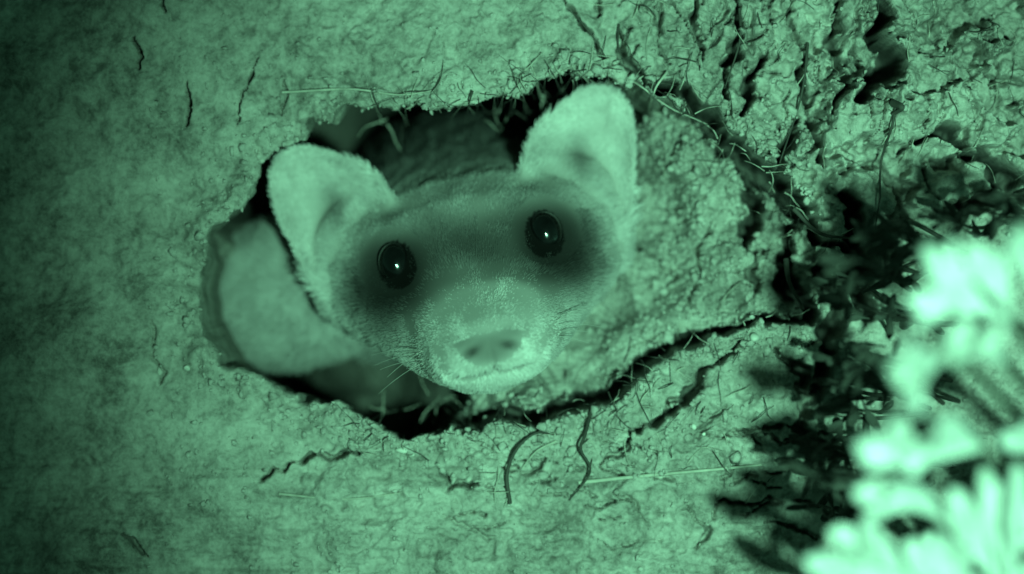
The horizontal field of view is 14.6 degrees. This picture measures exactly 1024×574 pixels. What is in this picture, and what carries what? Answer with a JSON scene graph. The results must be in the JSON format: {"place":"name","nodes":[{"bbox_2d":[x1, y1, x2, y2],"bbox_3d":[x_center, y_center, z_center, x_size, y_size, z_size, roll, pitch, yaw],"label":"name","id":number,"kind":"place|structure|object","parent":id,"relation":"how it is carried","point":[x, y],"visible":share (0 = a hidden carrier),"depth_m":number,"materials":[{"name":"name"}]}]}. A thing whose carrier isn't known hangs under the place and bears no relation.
{"place":"outdoors","nodes":[
{"label":"outdoors","id":0,"kind":"place"},
{"bbox_2d":[0,0,1023,573],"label":"ground","id":1,"kind":"structure","parent":0,"point":[86,452],"depth_m":0.80,"materials":[{"name":"soil"}]},
{"bbox_2d":[219,81,644,394],"bbox_3d":[-0.021,-0.007,0.852,0.094,0.099,0.159,0,38,0],"label":"ferret","id":2,"kind":"object","parent":1,"relation":"on","point":[456,253],"visible":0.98,"depth_m":0.81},
{"bbox_2d":[157,333,759,481],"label":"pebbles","id":3,"kind":"object","parent":1,"relation":"on","point":[754,337],"visible":1,"depth_m":0.80,"materials":[{"name":"stone"}]},
{"bbox_2d":[279,0,1023,507],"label":"dry rootlets","id":4,"kind":"object","parent":1,"relation":"on","point":[599,480],"visible":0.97,"depth_m":0.80,"materials":[{"name":"plant"}]},
{"bbox_2d":[339,0,1023,503],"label":"plant roots","id":5,"kind":"object","parent":1,"relation":"on","point":[897,106],"visible":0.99,"depth_m":0.80,"materials":[{"name":"plant"}]},
{"bbox_2d":[775,191,1023,525],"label":"withered sprigs","id":6,"kind":"object","parent":1,"relation":"on","point":[835,475],"visible":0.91,"depth_m":0.76,"materials":[{"name":"green plant"}]},
{"bbox_2d":[801,222,1023,573],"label":"lobed leaf plant","id":7,"kind":"object","parent":1,"relation":"on","point":[950,275],"visible":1,"depth_m":0.67,"materials":[{"name":"green plant"}]}
]}

